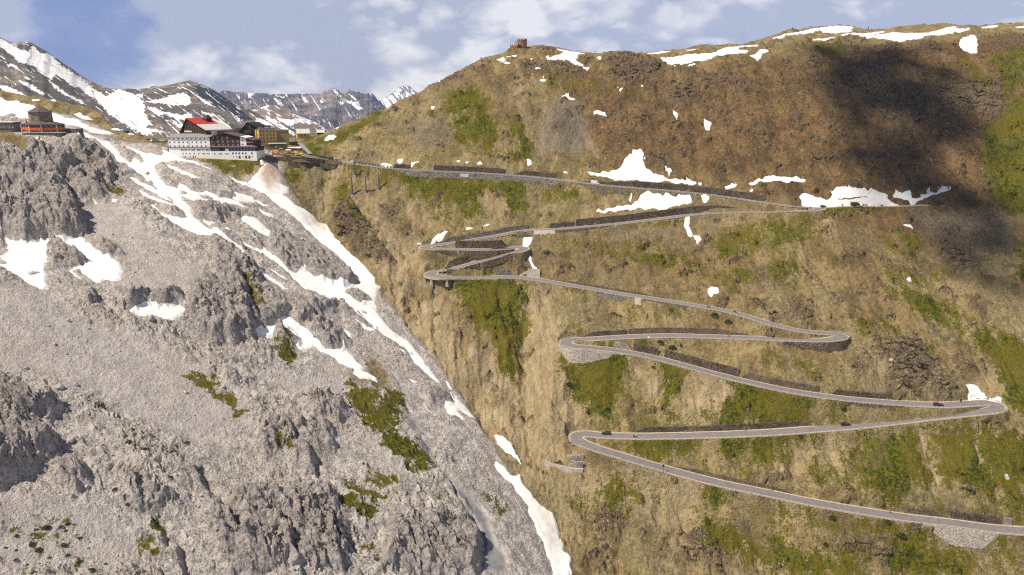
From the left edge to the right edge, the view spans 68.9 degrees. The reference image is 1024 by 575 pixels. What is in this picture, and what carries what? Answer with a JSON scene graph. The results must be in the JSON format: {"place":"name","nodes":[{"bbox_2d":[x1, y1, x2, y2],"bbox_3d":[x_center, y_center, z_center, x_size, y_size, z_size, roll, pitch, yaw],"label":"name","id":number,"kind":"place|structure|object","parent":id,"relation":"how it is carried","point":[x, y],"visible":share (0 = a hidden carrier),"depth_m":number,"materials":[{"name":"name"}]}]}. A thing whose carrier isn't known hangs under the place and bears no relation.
{"place":"outdoors","nodes":[
{"label":"outdoors","id":0,"kind":"place"},
{"bbox_2d":[0,37,326,141],"bbox_3d":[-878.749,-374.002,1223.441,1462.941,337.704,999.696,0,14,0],"label":"mountain","id":1,"kind":"structure","parent":0,"point":[29,69],"depth_m":1142.51,"materials":[{"name":"white snow"}]},
{"bbox_2d":[252,105,328,131],"bbox_3d":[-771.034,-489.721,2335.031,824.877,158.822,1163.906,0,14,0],"label":"mountain","id":2,"kind":"structure","parent":0,"point":[281,115],"depth_m":2359.87,"materials":[{"name":"white snow"}]},
{"bbox_2d":[219,88,386,130],"bbox_3d":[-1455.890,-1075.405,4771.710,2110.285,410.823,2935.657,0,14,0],"label":"mountain range","id":3,"kind":"structure","parent":0,"point":[331,109],"depth_m":4721.11,"materials":[{"name":"grey stone"}]},
{"bbox_2d":[381,86,416,107],"bbox_3d":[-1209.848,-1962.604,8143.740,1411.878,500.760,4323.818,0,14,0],"label":"mountain peak","id":4,"kind":"structure","parent":0,"point":[400,93],"depth_m":8108.69,"materials":[{"name":"white snow"}]},
{"bbox_2d":[0,22,1023,574],"bbox_3d":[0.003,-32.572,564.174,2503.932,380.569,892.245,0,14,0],"label":"terrain","id":5,"kind":"structure","parent":0,"point":[426,488],"depth_m":393.71,"materials":[{"name":"stone"}]},
{"bbox_2d":[0,121,21,131],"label":"house","id":6,"kind":"structure","parent":5,"relation":"on","point":[10,126],"depth_m":453.52,"materials":[{"name":"stone"}]},
{"bbox_2d":[20,104,65,131],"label":"mountain hut","id":7,"kind":"object","parent":5,"relation":"on","point":[40,119],"visible":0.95,"depth_m":447.51,"materials":[{"name":"stone"}]},
{"bbox_2d":[21,132,66,137],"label":"terrace wall","id":8,"kind":"structure","parent":5,"relation":"on","point":[59,134],"depth_m":443.34,"materials":[{"name":"concrete"}]},
{"bbox_2d":[42,525,51,529],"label":"shrub","id":9,"kind":"object","parent":5,"relation":"on","point":[45,527],"visible":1,"depth_m":241.66,"materials":[{"name":"green plant"}]},
{"bbox_2d":[53,383,63,389],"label":"boulder","id":10,"kind":"object","parent":5,"relation":"on","point":[59,386],"visible":1,"depth_m":291.02,"materials":[{"name":"stone"}]},
{"bbox_2d":[67,437,74,443],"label":"boulder","id":11,"kind":"object","parent":5,"relation":"on","point":[70,440],"visible":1,"depth_m":272.56,"materials":[{"name":"stone"}]},
{"bbox_2d":[65,128,83,138],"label":"annex","id":12,"kind":"object","parent":5,"relation":"on","point":[74,130],"visible":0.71,"depth_m":455.49,"materials":[{"name":"concrete"}]},
{"bbox_2d":[117,459,122,466],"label":"boulder","id":13,"kind":"object","parent":5,"relation":"on","point":[120,463],"visible":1,"depth_m":269.23,"materials":[{"name":"stone"}]},
{"bbox_2d":[148,314,154,321],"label":"boulder","id":14,"kind":"object","parent":5,"relation":"on","point":[151,317],"visible":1,"depth_m":339.04,"materials":[{"name":"stone"}]},
{"bbox_2d":[180,115,236,135],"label":"chalet","id":15,"kind":"object","parent":5,"relation":"on","point":[206,124],"visible":0.72,"depth_m":509.03,"materials":[{"name":"metal"}]},
{"bbox_2d":[167,131,264,160],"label":"hotel","id":16,"kind":"structure","parent":5,"relation":"on","point":[230,145],"depth_m":498.29,"materials":[{"name":"white paint"}]},
{"bbox_2d":[238,122,267,136],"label":"chalet","id":17,"kind":"object","parent":5,"relation":"on","point":[249,128],"visible":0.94,"depth_m":549.21,"materials":[{"name":"brown wood"}]},
{"bbox_2d":[255,126,276,147],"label":"hotel","id":18,"kind":"structure","parent":5,"relation":"on","point":[266,135],"depth_m":544.59,"materials":[{"name":"yellow paint"}]},
{"bbox_2d":[268,143,287,150],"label":"pavilion","id":19,"kind":"structure","parent":5,"relation":"on","point":[284,146],"depth_m":536.29,"materials":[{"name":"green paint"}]},
{"bbox_2d":[277,129,289,144],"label":"hotel","id":20,"kind":"structure","parent":5,"relation":"on","point":[282,135],"depth_m":551.61,"materials":[{"name":"yellow paint"}]},
{"bbox_2d":[288,147,300,151],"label":"house","id":21,"kind":"structure","parent":5,"relation":"on","point":[294,149],"depth_m":545.06,"materials":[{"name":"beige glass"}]},
{"bbox_2d":[295,129,309,138],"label":"house","id":22,"kind":"structure","parent":5,"relation":"on","point":[302,133],"depth_m":585.91,"materials":[{"name":"beige paint"}]},
{"bbox_2d":[265,156,341,165],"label":"terrace wall","id":23,"kind":"structure","parent":5,"relation":"on","point":[276,159],"depth_m":518.44,"materials":[{"name":"brown stone"}]},
{"bbox_2d":[298,143,311,154],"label":"covered stairs","id":24,"kind":"structure","parent":5,"relation":"on","point":[305,150],"depth_m":543.05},
{"bbox_2d":[288,161,336,168],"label":"terrace wall","id":25,"kind":"structure","parent":5,"relation":"on","point":[311,164],"depth_m":519.84,"materials":[{"name":"stone"}]},
{"bbox_2d":[316,130,324,134],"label":"house","id":26,"kind":"structure","parent":5,"relation":"on","point":[318,132],"depth_m":604.04,"materials":[{"name":"metal"}]},
{"bbox_2d":[350,176,353,196],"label":"steel post","id":27,"kind":"object","parent":5,"relation":"on","point":[351,195],"visible":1,"depth_m":506.40,"materials":[{"name":"metal"}]},
{"bbox_2d":[364,176,367,195],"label":"steel post","id":28,"kind":"object","parent":5,"relation":"on","point":[365,193],"visible":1,"depth_m":507.63,"materials":[{"name":"metal"}]},
{"bbox_2d":[377,172,379,192],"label":"steel post","id":29,"kind":"object","parent":5,"relation":"on","point":[378,190],"visible":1,"depth_m":509.04,"materials":[{"name":"metal"}]},
{"bbox_2d":[423,276,495,289],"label":"viaduct","id":30,"kind":"object","parent":5,"relation":"on","point":[431,281],"visible":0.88,"depth_m":449.50,"materials":[{"name":"concrete"}]},
{"bbox_2d":[435,249,513,259],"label":"retaining wall","id":31,"kind":"structure","parent":5,"relation":"on","point":[479,255],"depth_m":465.72,"materials":[{"name":"stone"}]},
{"bbox_2d":[444,247,505,268],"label":"retaining wall","id":32,"kind":"structure","parent":5,"relation":"on","point":[460,260],"depth_m":465.22,"materials":[{"name":"stone"}]},
{"bbox_2d":[435,224,527,243],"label":"retaining wall","id":33,"kind":"structure","parent":5,"relation":"on","point":[488,233],"depth_m":487.68,"materials":[{"name":"brown stone"}]},
{"bbox_2d":[392,169,573,185],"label":"retaining wall","id":34,"kind":"structure","parent":5,"relation":"on","point":[435,174],"depth_m":514.56,"materials":[{"name":"grey stone"}]},
{"bbox_2d":[394,168,569,181],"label":"guardrail","id":35,"kind":"object","parent":34,"relation":"on","point":[480,172],"visible":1,"depth_m":515.07,"materials":[{"name":"concrete"}]},
{"bbox_2d":[0,25,1023,574],"bbox_3d":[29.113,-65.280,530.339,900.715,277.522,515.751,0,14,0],"label":"snow","id":36,"kind":"structure","parent":5,"relation":"on","point":[24,259],"depth_m":447.17,"materials":[{"name":"white snow"}]},
{"bbox_2d":[510,39,526,48],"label":"fort","id":37,"kind":"structure","parent":5,"relation":"on","point":[521,43],"depth_m":633.54,"materials":[{"name":"stone"}]},
{"bbox_2d":[534,230,554,234],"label":"retaining wall","id":38,"kind":"structure","parent":5,"relation":"on","point":[544,232],"depth_m":482.71,"materials":[{"name":"concrete"}]},
{"bbox_2d":[544,461,582,472],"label":"terrace wall","id":39,"kind":"structure","parent":5,"relation":"on","point":[565,468],"depth_m":360.94,"materials":[{"name":"stone"}]},
{"bbox_2d":[567,454,583,463],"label":"terrace wall","id":40,"kind":"structure","parent":5,"relation":"on","point":[577,457],"depth_m":363.20,"materials":[{"name":"stone"}]},
{"bbox_2d":[571,460,582,467],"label":"terrace wall","id":41,"kind":"structure","parent":5,"relation":"on","point":[576,464],"depth_m":360.98,"materials":[{"name":"stone"}]},
{"bbox_2d":[556,225,613,232],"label":"retaining wall","id":42,"kind":"structure","parent":5,"relation":"on","point":[574,230],"depth_m":482.02,"materials":[{"name":"stone"}]},
{"bbox_2d":[558,337,623,363],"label":"retaining wall","id":43,"kind":"structure","parent":5,"relation":"on","point":[573,355],"depth_m":402.58,"materials":[{"name":"stone"}]},
{"bbox_2d":[574,183,630,195],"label":"retaining wall","id":44,"kind":"structure","parent":5,"relation":"on","point":[612,190],"depth_m":503.96,"materials":[{"name":"brown stone"}]},
{"bbox_2d":[549,279,659,297],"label":"retaining wall","id":45,"kind":"structure","parent":5,"relation":"on","point":[608,288],"depth_m":447.85,"materials":[{"name":"grey stone"}]},
{"bbox_2d":[596,291,633,301],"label":"retaining wall","id":46,"kind":"structure","parent":5,"relation":"on","point":[614,297],"depth_m":438.07,"materials":[{"name":"grey stone"}]},
{"bbox_2d":[635,298,640,304],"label":"retaining wall","id":47,"kind":"structure","parent":5,"relation":"on","point":[638,301],"depth_m":434.92,"materials":[{"name":"concrete"}]},
{"bbox_2d":[576,205,736,225],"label":"retaining wall","id":48,"kind":"structure","parent":5,"relation":"on","point":[644,215],"depth_m":492.82,"materials":[{"name":"stone"}]},
{"bbox_2d":[633,188,692,198],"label":"retaining wall","id":49,"kind":"structure","parent":5,"relation":"on","point":[671,193],"depth_m":500.94,"materials":[{"name":"grey stone"}]},
{"bbox_2d":[643,299,686,309],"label":"retaining wall","id":50,"kind":"structure","parent":5,"relation":"on","point":[673,305],"depth_m":431.00,"materials":[{"name":"grey stone"}]},
{"bbox_2d":[580,181,764,201],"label":"retaining wall","id":51,"kind":"structure","parent":5,"relation":"on","point":[699,189],"depth_m":508.05,"materials":[{"name":"stone"}]},
{"bbox_2d":[629,327,753,335],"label":"retaining wall","id":52,"kind":"structure","parent":5,"relation":"on","point":[651,330],"depth_m":418.45,"materials":[{"name":"brown stone"}]},
{"bbox_2d":[664,349,738,376],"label":"retaining wall","id":53,"kind":"structure","parent":5,"relation":"on","point":[706,364],"depth_m":399.06,"materials":[{"name":"stone"}]},
{"bbox_2d":[669,465,796,494],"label":"retaining wall","id":54,"kind":"structure","parent":5,"relation":"on","point":[731,479],"depth_m":356.91,"materials":[{"name":"brown stone"}]},
{"bbox_2d":[712,420,797,430],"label":"retaining wall","id":55,"kind":"structure","parent":5,"relation":"on","point":[728,427],"depth_m":375.54,"materials":[{"name":"stone"}]},
{"bbox_2d":[742,373,818,392],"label":"retaining wall","id":56,"kind":"structure","parent":5,"relation":"on","point":[782,383],"depth_m":388.12,"materials":[{"name":"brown stone"}]},
{"bbox_2d":[784,331,850,352],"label":"retaining wall","id":57,"kind":"structure","parent":5,"relation":"on","point":[831,347],"depth_m":399.83,"materials":[{"name":"stone"}]},
{"bbox_2d":[783,329,850,342],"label":"guardrail","id":58,"kind":"object","parent":57,"relation":"on","point":[823,341],"visible":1,"depth_m":402.62,"materials":[{"name":"metal"}]},
{"bbox_2d":[831,389,895,399],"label":"retaining wall","id":59,"kind":"structure","parent":5,"relation":"on","point":[859,394],"depth_m":382.98,"materials":[{"name":"stone"}]},
{"bbox_2d":[828,399,904,408],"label":"retaining wall","id":60,"kind":"structure","parent":5,"relation":"on","point":[857,404],"depth_m":374.60,"materials":[{"name":"stone"}]},
{"bbox_2d":[896,533,906,538],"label":"shrub","id":61,"kind":"object","parent":5,"relation":"on","point":[902,535],"visible":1,"depth_m":334.99,"materials":[{"name":"green plant"}]},
{"bbox_2d":[912,522,922,531],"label":"retaining wall","id":62,"kind":"structure","parent":5,"relation":"on","point":[915,527],"depth_m":336.00,"materials":[{"name":"stone"}]},
{"bbox_2d":[905,507,947,517],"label":"retaining wall","id":63,"kind":"structure","parent":5,"relation":"on","point":[919,511],"depth_m":343.99,"materials":[{"name":"brown stone"}]},
{"bbox_2d":[924,524,999,548],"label":"retaining wall","id":64,"kind":"structure","parent":5,"relation":"on","point":[962,537],"depth_m":333.71,"materials":[{"name":"stone"}]},
{"bbox_2d":[950,511,1001,524],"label":"retaining wall","id":65,"kind":"structure","parent":5,"relation":"on","point":[990,519],"depth_m":341.73,"materials":[{"name":"stone"}]},
{"bbox_2d":[0,0,1023,100],"label":"sky","id":66,"kind":"structure","parent":0,"point":[377,47],"materials":[{"name":"blue"}]},
{"bbox_2d":[323,158,1023,535],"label":"road","id":67,"kind":"structure","parent":0,"point":[577,438],"depth_m":376.75,"materials":[{"name":"grey asphalt"}]},
{"bbox_2d":[321,158,392,168],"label":"guardrail","id":68,"kind":"object","parent":67,"relation":"on","point":[363,164],"visible":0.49,"depth_m":518.35,"materials":[{"name":"concrete"}]},
{"bbox_2d":[394,164,409,168],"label":"retaining wall","id":69,"kind":"structure","parent":67,"relation":"on","point":[402,166],"depth_m":522.36,"materials":[{"name":"stone"}]},
{"bbox_2d":[434,165,504,173],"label":"retaining wall","id":70,"kind":"structure","parent":67,"relation":"on","point":[468,169],"depth_m":524.21,"materials":[{"name":"stone"}]},
{"bbox_2d":[434,248,514,250],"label":"guardrail","id":71,"kind":"object","parent":67,"relation":"on","point":[471,249],"visible":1,"depth_m":466.08,"materials":[{"name":"metal"}]},
{"bbox_2d":[442,252,513,273],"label":"guardrail","id":72,"kind":"object","parent":67,"relation":"on","point":[480,261],"visible":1,"depth_m":458.83,"materials":[{"name":"metal"}]},
{"bbox_2d":[447,269,512,275],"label":"retaining wall","id":73,"kind":"structure","parent":67,"relation":"on","point":[501,272],"depth_m":460.30,"materials":[{"name":"grey stone"}]},
{"bbox_2d":[455,240,505,247],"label":"retaining wall","id":74,"kind":"structure","parent":67,"relation":"on","point":[480,244],"depth_m":473.90,"materials":[{"name":"stone"}]},
{"bbox_2d":[464,253,511,268],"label":"retaining wall","id":75,"kind":"structure","parent":67,"relation":"on","point":[496,261],"depth_m":459.82,"materials":[{"name":"stone"}]},
{"bbox_2d":[438,228,566,246],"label":"guardrail","id":76,"kind":"object","parent":67,"relation":"on","point":[509,233],"visible":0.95,"depth_m":482.17,"materials":[{"name":"metal"}]},
{"bbox_2d":[458,277,595,291],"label":"guardrail","id":77,"kind":"object","parent":67,"relation":"on","point":[537,281],"visible":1,"depth_m":449.92,"materials":[{"name":"metal"}]},
{"bbox_2d":[524,247,530,261],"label":"retaining wall","id":78,"kind":"structure","parent":67,"relation":"on","point":[527,253],"depth_m":463.10,"materials":[{"name":"grey stone"}]},
{"bbox_2d":[519,269,539,277],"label":"retaining wall","id":79,"kind":"structure","parent":67,"relation":"on","point":[535,273],"depth_m":458.62,"materials":[{"name":"concrete"}]},
{"bbox_2d":[513,171,555,177],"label":"retaining wall","id":80,"kind":"structure","parent":67,"relation":"on","point":[540,174],"depth_m":522.75,"materials":[{"name":"stone"}]},
{"bbox_2d":[550,222,572,227],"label":"retaining wall","id":81,"kind":"structure","parent":67,"relation":"on","point":[560,225],"depth_m":490.45,"materials":[{"name":"stone"}]},
{"bbox_2d":[568,429,586,446],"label":"guardrail","id":82,"kind":"object","parent":67,"relation":"on","point":[574,430],"visible":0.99,"depth_m":380.83,"materials":[{"name":"concrete"}]},
{"bbox_2d":[580,329,626,336],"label":"retaining wall","id":83,"kind":"structure","parent":67,"relation":"on","point":[610,332],"depth_m":420.63,"materials":[{"name":"stone"}]},
{"bbox_2d":[614,341,631,349],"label":"retaining wall","id":84,"kind":"structure","parent":67,"relation":"on","point":[621,345],"depth_m":410.56,"materials":[{"name":"stone"}]},
{"bbox_2d":[581,446,665,473],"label":"guardrail","id":85,"kind":"object","parent":67,"relation":"on","point":[624,459],"visible":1,"depth_m":359.02,"materials":[{"name":"metal"}]},
{"bbox_2d":[633,343,658,354],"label":"retaining wall","id":86,"kind":"structure","parent":67,"relation":"on","point":[646,349],"depth_m":408.23,"materials":[{"name":"stone"}]},
{"bbox_2d":[632,426,687,432],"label":"retaining wall","id":87,"kind":"structure","parent":67,"relation":"on","point":[666,429],"depth_m":377.54,"materials":[{"name":"stone"}]},
{"bbox_2d":[580,336,779,341],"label":"guardrail","id":88,"kind":"object","parent":67,"relation":"on","point":[678,338],"visible":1,"depth_m":410.79,"materials":[{"name":"metal"}]},
{"bbox_2d":[572,181,804,207],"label":"guardrail","id":89,"kind":"object","parent":67,"relation":"on","point":[691,192],"visible":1,"depth_m":499.75,"materials":[{"name":"metal"}]},
{"bbox_2d":[589,433,790,439],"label":"guardrail","id":90,"kind":"object","parent":67,"relation":"on","point":[692,437],"visible":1,"depth_m":368.62,"materials":[{"name":"concrete"}]},
{"bbox_2d":[573,210,809,228],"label":"guardrail","id":91,"kind":"object","parent":67,"relation":"on","point":[691,215],"visible":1,"depth_m":484.05,"materials":[{"name":"metal"}]},
{"bbox_2d":[690,425,711,431],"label":"retaining wall","id":92,"kind":"structure","parent":67,"relation":"on","point":[702,428],"depth_m":376.52,"materials":[{"name":"brown stone"}]},
{"bbox_2d":[597,290,827,336],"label":"guardrail","id":93,"kind":"object","parent":67,"relation":"on","point":[720,310],"visible":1,"depth_m":424.47,"materials":[{"name":"metal"}]},
{"bbox_2d":[800,421,813,425],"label":"retaining wall","id":94,"kind":"structure","parent":67,"relation":"on","point":[803,423],"depth_m":375.42,"materials":[{"name":"brown stone"}]},
{"bbox_2d":[632,354,989,408],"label":"guardrail","id":95,"kind":"object","parent":67,"relation":"on","point":[817,396],"visible":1,"depth_m":377.54,"materials":[{"name":"metal"}]},
{"bbox_2d":[710,483,1023,534],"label":"guardrail","id":96,"kind":"object","parent":67,"relation":"on","point":[868,514],"visible":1,"depth_m":338.91,"materials":[{"name":"metal"}]},
{"bbox_2d":[793,398,1007,434],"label":"guardrail","id":97,"kind":"object","parent":67,"relation":"on","point":[912,421],"visible":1,"depth_m":368.22,"materials":[{"name":"metal"}]},
{"bbox_2d":[933,402,943,405],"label":"car","id":98,"kind":"object","parent":67,"relation":"on","point":[937,404],"visible":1,"depth_m":374.28,"materials":[{"name":"black paint"}]},
{"bbox_2d":[1003,517,1012,524],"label":"retaining wall","id":99,"kind":"structure","parent":67,"relation":"on","point":[1007,521],"depth_m":340.77,"materials":[{"name":"stone"}]},
{"bbox_2d":[819,204,930,207],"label":"gravel road","id":100,"kind":"structure","parent":0,"point":[879,206],"depth_m":484.61,"materials":[{"name":"grey gravel"}]},
{"bbox_2d":[850,202,859,205],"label":"car","id":101,"kind":"object","parent":100,"relation":"on","point":[854,203],"visible":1,"depth_m":487.00,"materials":[{"name":"black paint"}]}
]}

